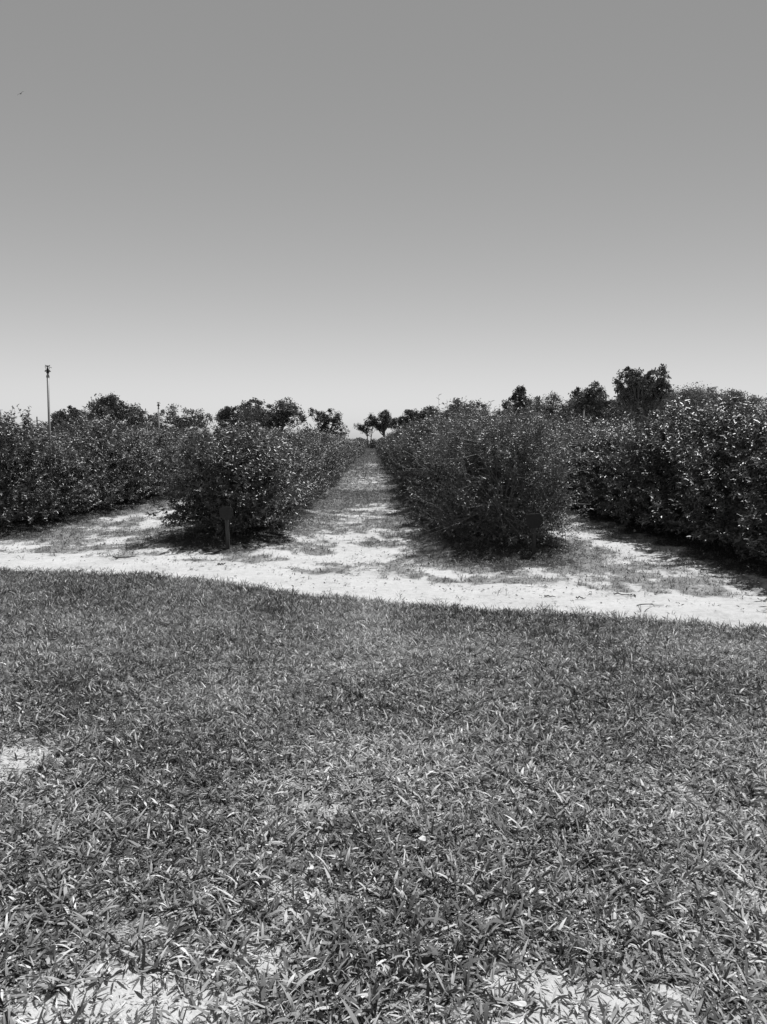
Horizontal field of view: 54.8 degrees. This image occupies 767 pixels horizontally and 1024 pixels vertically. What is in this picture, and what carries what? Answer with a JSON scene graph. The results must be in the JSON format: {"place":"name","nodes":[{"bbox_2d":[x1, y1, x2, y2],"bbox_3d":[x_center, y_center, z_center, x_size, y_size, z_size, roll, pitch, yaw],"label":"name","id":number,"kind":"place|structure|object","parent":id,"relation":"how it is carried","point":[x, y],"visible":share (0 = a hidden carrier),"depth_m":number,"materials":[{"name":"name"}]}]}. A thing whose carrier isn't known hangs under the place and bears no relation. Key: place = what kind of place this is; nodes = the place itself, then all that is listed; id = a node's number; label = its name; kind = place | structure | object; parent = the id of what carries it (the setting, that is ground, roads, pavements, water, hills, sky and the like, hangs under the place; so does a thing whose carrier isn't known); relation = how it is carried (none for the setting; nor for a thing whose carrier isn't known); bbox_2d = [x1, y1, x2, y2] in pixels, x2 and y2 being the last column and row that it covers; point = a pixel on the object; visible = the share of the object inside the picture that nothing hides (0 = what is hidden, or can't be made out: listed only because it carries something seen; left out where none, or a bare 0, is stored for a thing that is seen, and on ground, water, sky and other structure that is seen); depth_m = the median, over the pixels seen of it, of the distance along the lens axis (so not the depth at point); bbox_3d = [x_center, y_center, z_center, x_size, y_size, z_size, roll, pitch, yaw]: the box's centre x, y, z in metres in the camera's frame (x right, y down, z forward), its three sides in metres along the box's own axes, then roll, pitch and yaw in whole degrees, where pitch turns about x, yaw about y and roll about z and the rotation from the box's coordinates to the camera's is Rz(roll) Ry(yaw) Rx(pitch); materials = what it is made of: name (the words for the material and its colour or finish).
{"place":"outdoors","nodes":[
{"label":"outdoors","id":0,"kind":"place"},
{"bbox_2d":[0,564,766,1023],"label":"lawn grass","id":1,"kind":"structure","parent":0,"point":[492,728],"depth_m":3.30,"materials":[{"name":"grey plant"}]},
{"bbox_2d":[418,835,425,840],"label":"fallen leaf","id":2,"kind":"object","parent":1,"relation":"on","point":[422,838],"visible":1,"depth_m":2.90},
{"bbox_2d":[0,442,766,1023],"bbox_3d":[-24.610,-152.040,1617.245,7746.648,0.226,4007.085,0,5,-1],"label":"ground","id":3,"kind":"structure","parent":0,"point":[724,608],"depth_m":4.97,"materials":[{"name":"white sand"}]},
{"bbox_2d":[0,404,73,524],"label":"bush","id":4,"kind":"object","parent":3,"relation":"on","point":[8,487],"visible":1,"depth_m":12.65,"materials":[{"name":"grey plant"}]},
{"bbox_2d":[45,365,52,520],"bbox_3d":[-6.203,-1.226,13.765,0.122,2.987,0.058,-2,6,-24],"label":"sprinkler post","id":5,"kind":"object","parent":3,"relation":"on","point":[47,370],"visible":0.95,"depth_m":13.68,"materials":[{"name":"grey plastic"}]},
{"bbox_2d":[1,420,105,516],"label":"bush","id":6,"kind":"object","parent":3,"relation":"on","point":[64,490],"visible":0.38,"depth_m":14.00,"materials":[{"name":"grey plant"}]},
{"bbox_2d":[43,405,91,431],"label":"tree","id":7,"kind":"object","parent":3,"relation":"on","point":[60,416],"visible":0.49,"depth_m":72.47,"materials":[{"name":"black plant"}]},
{"bbox_2d":[16,421,123,509],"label":"bush","id":8,"kind":"object","parent":3,"relation":"on","point":[97,459],"visible":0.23,"depth_m":15.56,"materials":[{"name":"grey plant"}]},
{"bbox_2d":[37,406,153,505],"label":"bush","id":9,"kind":"object","parent":3,"relation":"on","point":[102,430],"visible":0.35,"depth_m":16.85,"materials":[{"name":"grey plant"}]},
{"bbox_2d":[75,393,154,434],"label":"tree","id":10,"kind":"object","parent":3,"relation":"on","point":[114,406],"visible":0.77,"depth_m":76.45,"materials":[{"name":"black plant"}]},
{"bbox_2d":[76,420,166,498],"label":"bush","id":11,"kind":"object","parent":3,"relation":"on","point":[134,438],"visible":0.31,"depth_m":18.31,"materials":[{"name":"grey plant"}]},
{"bbox_2d":[89,419,179,494],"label":"bush","id":12,"kind":"object","parent":3,"relation":"on","point":[156,441],"visible":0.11,"depth_m":19.76,"materials":[{"name":"grey plant"}]},
{"bbox_2d":[110,427,186,491],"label":"bush","id":13,"kind":"object","parent":3,"relation":"on","point":[168,441],"visible":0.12,"depth_m":20.96,"materials":[{"name":"grey plant"}]},
{"bbox_2d":[157,402,160,428],"bbox_3d":[-7.352,-2.165,24.301,0.122,2.885,0.058,-2,6,-24],"label":"sprinkler post","id":14,"kind":"object","parent":3,"relation":"on","point":[158,405],"visible":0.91,"depth_m":24.19,"materials":[{"name":"grey plastic"}]},
{"bbox_2d":[136,425,191,485],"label":"bush","id":15,"kind":"object","parent":3,"relation":"on","point":[175,439],"visible":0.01,"depth_m":22.27,"materials":[{"name":"grey plant"}]},
{"bbox_2d":[145,424,201,485],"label":"bush","id":16,"kind":"object","parent":3,"relation":"on","point":[181,436],"visible":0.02,"depth_m":23.58,"materials":[{"name":"grey plant"}]},
{"bbox_2d":[144,403,219,433],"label":"tree","id":17,"kind":"object","parent":3,"relation":"on","point":[200,422],"visible":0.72,"depth_m":80.70,"materials":[{"name":"black plant"}]},
{"bbox_2d":[165,426,215,477],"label":"bush","id":18,"kind":"object","parent":3,"relation":"on","point":[190,436],"visible":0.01,"depth_m":25.02,"materials":[{"name":"grey plant"}]},
{"bbox_2d":[171,424,214,477],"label":"bush","id":19,"kind":"object","parent":3,"relation":"on","point":[189,432],"depth_m":26.07,"materials":[{"name":"grey plant"}]},
{"bbox_2d":[219,507,232,548],"bbox_3d":[-2.262,0.289,10.704,0.197,0.737,0.052,-1,5,-1],"label":"row sign","id":20,"kind":"object","parent":3,"relation":"on","point":[226,514],"visible":0.84,"depth_m":10.66,"materials":[{"name":"black"}]},
{"bbox_2d":[144,415,316,533],"bbox_3d":[-2.474,-0.584,12.070,2.726,1.989,2.483,-1,6,-14],"label":"bush","id":21,"kind":"object","parent":3,"relation":"on","point":[219,491],"visible":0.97,"depth_m":11.63,"materials":[{"name":"grey plant"}]},
{"bbox_2d":[215,400,265,430],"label":"tree","id":22,"kind":"object","parent":3,"relation":"on","point":[226,412],"visible":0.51,"depth_m":86.53,"materials":[{"name":"black plant"}]},
{"bbox_2d":[173,425,316,521],"bbox_3d":[-2.482,-0.630,13.235,2.627,1.849,2.382,-2,6,-18],"label":"bush","id":23,"kind":"object","parent":3,"relation":"on","point":[288,463],"visible":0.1,"depth_m":13.05,"materials":[{"name":"grey plant"}]},
{"bbox_2d":[188,422,314,510],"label":"bush","id":24,"kind":"object","parent":3,"relation":"on","point":[283,436],"visible":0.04,"depth_m":14.58,"materials":[{"name":"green plant"}]},
{"bbox_2d":[236,397,306,433],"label":"tree","id":25,"kind":"object","parent":3,"relation":"on","point":[280,416],"visible":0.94,"depth_m":82.32,"materials":[{"name":"black plant"}]},
{"bbox_2d":[232,422,315,504],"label":"bush","id":26,"kind":"object","parent":3,"relation":"on","point":[290,439],"visible":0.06,"depth_m":16.16,"materials":[{"name":"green plant"}]},
{"bbox_2d":[248,421,327,496],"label":"bush","id":27,"kind":"object","parent":3,"relation":"on","point":[312,451],"visible":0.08,"depth_m":18.75,"materials":[{"name":"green plant"}]},
{"bbox_2d":[259,430,324,501],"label":"bush","id":28,"kind":"object","parent":3,"relation":"on","point":[301,446],"visible":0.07,"depth_m":17.39,"materials":[{"name":"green plant"}]},
{"bbox_2d":[264,429,330,492],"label":"bush","id":29,"kind":"object","parent":3,"relation":"on","point":[321,479],"visible":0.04,"depth_m":20.11,"materials":[{"name":"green plant"}]},
{"bbox_2d":[290,432,333,487],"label":"bush","id":30,"kind":"object","parent":3,"relation":"on","point":[324,481],"visible":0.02,"depth_m":22.63,"materials":[{"name":"grey plant"}]},
{"bbox_2d":[301,436,331,487],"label":"bush","id":31,"kind":"object","parent":3,"relation":"on","point":[325,458],"visible":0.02,"depth_m":21.39,"materials":[{"name":"grey plant"}]},
{"bbox_2d":[301,432,335,482],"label":"bush","id":32,"kind":"object","parent":3,"relation":"on","point":[323,453],"visible":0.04,"depth_m":24.14,"materials":[{"name":"grey plant"}]},
{"bbox_2d":[295,425,344,477],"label":"bush","id":33,"kind":"object","parent":3,"relation":"on","point":[324,435],"visible":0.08,"depth_m":26.71,"materials":[{"name":"grey plant"}]},
{"bbox_2d":[298,432,342,475],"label":"bush","id":34,"kind":"object","parent":3,"relation":"on","point":[333,452],"depth_m":27.95,"materials":[{"name":"grey plant"}]},
{"bbox_2d":[299,407,349,437],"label":"tree","id":35,"kind":"object","parent":3,"relation":"on","point":[326,424],"visible":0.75,"depth_m":88.85,"materials":[{"name":"black plant"}]},
{"bbox_2d":[302,430,349,468],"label":"bush","id":36,"kind":"object","parent":3,"relation":"on","point":[344,459],"visible":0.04,"depth_m":31.92,"materials":[{"name":"grey plant"}]},
{"bbox_2d":[310,432,343,474],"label":"bush","id":37,"kind":"object","parent":3,"relation":"on","point":[333,455],"visible":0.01,"depth_m":29.59,"materials":[{"name":"grey plant"}]},
{"bbox_2d":[313,437,345,470],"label":"bush","id":38,"kind":"object","parent":3,"relation":"on","point":[340,457],"visible":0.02,"depth_m":30.76,"materials":[{"name":"grey plant"}]},
{"bbox_2d":[316,442,346,482],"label":"bush","id":39,"kind":"object","parent":3,"relation":"on","point":[330,466],"visible":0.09,"depth_m":25.56,"materials":[{"name":"grey plant"}]},
{"bbox_2d":[320,432,349,469],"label":"bush","id":40,"kind":"object","parent":3,"relation":"on","point":[343,451],"visible":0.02,"depth_m":34.52,"materials":[{"name":"grey plant"}]},
{"bbox_2d":[296,432,380,448],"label":"distant bushes","id":41,"kind":"object","parent":3,"relation":"on","point":[361,439],"visible":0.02,"depth_m":132.13,"materials":[{"name":"grey plant"}]},
{"bbox_2d":[329,435,349,469],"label":"bush","id":42,"kind":"object","parent":3,"relation":"on","point":[344,462],"visible":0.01,"depth_m":33.39,"materials":[{"name":"grey plant"}]},
{"bbox_2d":[333,434,352,467],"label":"bush","id":43,"kind":"object","parent":3,"relation":"on","point":[348,449],"visible":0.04,"depth_m":38.58,"materials":[{"name":"grey plant"}]},
{"bbox_2d":[336,434,356,463],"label":"bush","id":44,"kind":"object","parent":3,"relation":"on","point":[350,449],"visible":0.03,"depth_m":42.60,"materials":[{"name":"grey plant"}]},
{"bbox_2d":[338,439,355,464],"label":"bush","id":45,"kind":"object","parent":3,"relation":"on","point":[346,445],"visible":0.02,"depth_m":37.68,"materials":[{"name":"grey plant"}]},
{"bbox_2d":[353,414,379,440],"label":"tree","id":46,"kind":"object","parent":3,"relation":"on","point":[371,422],"visible":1,"depth_m":188.40,"materials":[{"name":"black plant"}]},
{"bbox_2d":[369,438,376,447],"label":"shrub","id":47,"kind":"object","parent":3,"relation":"on","point":[373,441],"visible":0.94,"depth_m":164.02,"materials":[{"name":"grey plant"}]},
{"bbox_2d":[373,409,393,435],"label":"tree","id":48,"kind":"object","parent":3,"relation":"on","point":[382,427],"visible":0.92,"depth_m":187.96,"materials":[{"name":"black plant"}]},
{"bbox_2d":[0,447,766,607],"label":"weeds","id":49,"kind":"object","parent":3,"relation":"on","point":[367,456],"visible":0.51,"depth_m":12.25,"materials":[{"name":"grey plant"}]},
{"bbox_2d":[0,491,766,619],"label":"leaf litter","id":50,"kind":"object","parent":3,"relation":"on","point":[394,543],"visible":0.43,"depth_m":11.27,"materials":[{"name":"grey plant"}]},
{"bbox_2d":[381,431,392,461],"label":"bush","id":51,"kind":"object","parent":3,"relation":"on","point":[385,447],"visible":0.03,"depth_m":47.62,"materials":[{"name":"grey plant"}]},
{"bbox_2d":[381,433,394,465],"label":"bush","id":52,"kind":"object","parent":3,"relation":"on","point":[386,455],"visible":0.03,"depth_m":42.70,"materials":[{"name":"grey plant"}]},
{"bbox_2d":[382,435,394,466],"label":"bush","id":53,"kind":"object","parent":3,"relation":"on","point":[389,448],"visible":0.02,"depth_m":36.93,"materials":[{"name":"grey plant"}]},
{"bbox_2d":[385,431,404,473],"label":"bush","id":54,"kind":"object","parent":3,"relation":"on","point":[387,451],"depth_m":30.19,"materials":[{"name":"grey plant"}]},
{"bbox_2d":[383,425,408,468],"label":"bush","id":55,"kind":"object","parent":3,"relation":"on","point":[391,449],"visible":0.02,"depth_m":35.71,"materials":[{"name":"grey plant"}]},
{"bbox_2d":[387,433,408,482],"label":"bush","id":56,"kind":"object","parent":3,"relation":"on","point":[396,461],"visible":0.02,"depth_m":24.78,"materials":[{"name":"grey plant"}]},
{"bbox_2d":[391,425,418,483],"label":"bush","id":57,"kind":"object","parent":3,"relation":"on","point":[399,454],"visible":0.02,"depth_m":23.63,"materials":[{"name":"grey plant"}]},
{"bbox_2d":[396,421,421,486],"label":"bush","id":58,"kind":"object","parent":3,"relation":"on","point":[407,454],"visible":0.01,"depth_m":22.32,"materials":[{"name":"grey plant"}]},
{"bbox_2d":[385,418,434,476],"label":"bush","id":59,"kind":"object","parent":3,"relation":"on","point":[391,459],"visible":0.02,"depth_m":28.96,"materials":[{"name":"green plant"}]},
{"bbox_2d":[386,406,438,428],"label":"tree","id":60,"kind":"object","parent":3,"relation":"on","point":[411,414],"visible":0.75,"depth_m":94.59,"materials":[{"name":"black plant"}]},
{"bbox_2d":[395,420,435,492],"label":"bush","id":61,"kind":"object","parent":3,"relation":"on","point":[406,462],"visible":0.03,"depth_m":19.56,"materials":[{"name":"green plant"}]},
{"bbox_2d":[393,416,458,490],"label":"bush","id":62,"kind":"object","parent":3,"relation":"on","point":[405,453],"visible":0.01,"depth_m":20.75,"materials":[{"name":"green plant"}]},
{"bbox_2d":[420,405,455,423],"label":"tree","id":63,"kind":"object","parent":3,"relation":"on","point":[440,413],"visible":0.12,"depth_m":97.02,"materials":[{"name":"grey plant"}]},
{"bbox_2d":[394,407,495,493],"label":"bush","id":64,"kind":"object","parent":3,"relation":"on","point":[409,445],"visible":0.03,"depth_m":18.02,"materials":[{"name":"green plant"}]},
{"bbox_2d":[394,416,500,501],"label":"bush","id":65,"kind":"object","parent":3,"relation":"on","point":[416,440],"visible":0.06,"depth_m":16.65,"materials":[{"name":"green plant"}]},
{"bbox_2d":[449,397,490,419],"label":"tree","id":66,"kind":"object","parent":3,"relation":"on","point":[456,401],"visible":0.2,"depth_m":79.57,"materials":[{"name":"grey plant"}]},
{"bbox_2d":[407,408,536,507],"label":"bush","id":67,"kind":"object","parent":3,"relation":"on","point":[425,481],"visible":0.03,"depth_m":15.44,"materials":[{"name":"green plant"}]},
{"bbox_2d":[405,412,546,515],"bbox_3d":[1.839,-0.833,14.173,2.848,2.106,3.142,-2,6,-21],"label":"bush","id":68,"kind":"object","parent":3,"relation":"on","point":[429,486],"visible":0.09,"depth_m":14.04,"materials":[{"name":"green plant"}]},
{"bbox_2d":[399,401,565,527],"bbox_3d":[1.732,-0.793,12.775,2.878,2.297,2.740,1,6,15],"label":"bush","id":69,"kind":"object","parent":3,"relation":"on","point":[437,474],"visible":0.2,"depth_m":12.48,"materials":[{"name":"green plant"}]},
{"bbox_2d":[484,399,512,426],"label":"tree","id":70,"kind":"object","parent":3,"relation":"on","point":[503,405],"visible":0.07,"depth_m":74.99,"materials":[{"name":"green plant"}]},
{"bbox_2d":[410,393,610,545],"bbox_3d":[1.810,-0.654,11.375,2.930,2.308,3.139,5,8,44],"label":"bush","id":71,"kind":"object","parent":3,"relation":"on","point":[501,446],"visible":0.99,"depth_m":11.00,"materials":[{"name":"grey plant"}]},
{"bbox_2d":[500,384,535,429],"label":"tree","id":72,"kind":"object","parent":3,"relation":"on","point":[520,390],"visible":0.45,"depth_m":65.28,"materials":[{"name":"black plant"}]},
{"bbox_2d":[510,1001,526,1006],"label":"fallen leaf","id":73,"kind":"object","parent":3,"relation":"on","point":[521,1003],"visible":1,"depth_m":2.08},
{"bbox_2d":[508,393,548,415],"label":"tree","id":74,"kind":"object","parent":3,"relation":"on","point":[536,397],"visible":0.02,"depth_m":87.70,"materials":[{"name":"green plant"}]},
{"bbox_2d":[526,514,542,553],"bbox_3d":[2.056,0.356,10.095,0.236,0.672,0.052,-1,5,-1],"label":"row sign","id":75,"kind":"object","parent":3,"relation":"on","point":[534,522],"visible":0.85,"depth_m":10.05,"materials":[{"name":"black"}]},
{"bbox_2d":[509,390,569,424],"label":"tree","id":76,"kind":"object","parent":3,"relation":"on","point":[554,398],"visible":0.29,"depth_m":77.27,"materials":[{"name":"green plant"}]},
{"bbox_2d":[523,408,599,490],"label":"bush","id":77,"kind":"object","parent":3,"relation":"on","point":[555,422],"visible":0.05,"depth_m":20.45,"materials":[{"name":"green plant"}]},
{"bbox_2d":[537,422,595,494],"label":"bush","id":78,"kind":"object","parent":3,"relation":"on","point":[563,430],"visible":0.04,"depth_m":18.99,"materials":[{"name":"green plant"}]},
{"bbox_2d":[552,386,595,429],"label":"tree","id":79,"kind":"object","parent":3,"relation":"on","point":[575,392],"visible":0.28,"depth_m":67.54,"materials":[{"name":"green plant"}]},
{"bbox_2d":[556,392,614,426],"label":"tree","id":80,"kind":"object","parent":3,"relation":"on","point":[571,410],"visible":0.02,"depth_m":73.57,"materials":[{"name":"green plant"}]},
{"bbox_2d":[543,411,643,496],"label":"bush","id":81,"kind":"object","parent":3,"relation":"on","point":[584,428],"visible":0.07,"depth_m":17.66,"materials":[{"name":"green plant"}]},
{"bbox_2d":[549,416,650,502],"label":"bush","id":82,"kind":"object","parent":3,"relation":"on","point":[589,451],"visible":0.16,"depth_m":16.38,"materials":[{"name":"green plant"}]},
{"bbox_2d":[567,380,633,427],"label":"tree","id":83,"kind":"object","parent":3,"relation":"on","point":[603,410],"visible":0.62,"depth_m":55.70,"materials":[{"name":"black plant"}]},
{"bbox_2d":[564,418,684,511],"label":"bush","id":84,"kind":"object","parent":3,"relation":"on","point":[604,441],"visible":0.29,"depth_m":14.87,"materials":[{"name":"grey plant"}]},
{"bbox_2d":[610,363,673,429],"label":"tree","id":85,"kind":"object","parent":3,"relation":"on","point":[638,384],"visible":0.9,"depth_m":41.48,"materials":[{"name":"black plant"}]},
{"bbox_2d":[581,420,719,520],"bbox_3d":[5.178,-0.750,13.827,2.796,2.006,2.547,2,6,21],"label":"bush","id":86,"kind":"object","parent":3,"relation":"on","point":[605,505],"visible":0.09,"depth_m":13.84,"materials":[{"name":"grey plant"}]},
{"bbox_2d":[599,387,761,531],"bbox_3d":[5.037,-0.843,12.522,2.667,2.482,2.903,-2,6,-21],"label":"bush","id":87,"kind":"object","parent":3,"relation":"on","point":[628,509],"visible":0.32,"depth_m":12.31,"materials":[{"name":"grey plant"}]},
{"bbox_2d":[631,382,744,430],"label":"tree","id":88,"kind":"object","parent":3,"relation":"on","point":[694,394],"visible":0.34,"depth_m":60.42,"materials":[{"name":"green plant"}]},
{"bbox_2d":[633,392,764,539],"bbox_3d":[5.197,-0.652,11.251,2.736,2.307,2.761,3,6,30],"label":"bush","id":89,"kind":"object","parent":3,"relation":"on","point":[659,504],"visible":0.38,"depth_m":10.94,"materials":[{"name":"grey plant"}]},
{"bbox_2d":[665,397,766,552],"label":"bush","id":90,"kind":"object","parent":3,"relation":"on","point":[749,431],"visible":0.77,"depth_m":9.77,"materials":[{"name":"grey plant"}]},
{"bbox_2d":[685,387,757,435],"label":"tree","id":91,"kind":"object","parent":3,"relation":"on","point":[728,391],"visible":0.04,"depth_m":68.97,"materials":[{"name":"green plant"}]},
{"bbox_2d":[717,390,765,418],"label":"tree","id":92,"kind":"object","parent":3,"relation":"on","point":[753,397],"visible":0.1,"depth_m":65.70,"materials":[{"name":"grey plant"}]},
{"bbox_2d":[722,420,766,563],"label":"bush","id":93,"kind":"object","parent":3,"relation":"on","point":[753,542],"visible":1,"depth_m":8.66,"materials":[{"name":"grey plant"}]},
{"bbox_2d":[0,0,766,441],"label":"sky","id":94,"kind":"structure","parent":0,"point":[358,209],"materials":[{"name":"grey"}]}
]}

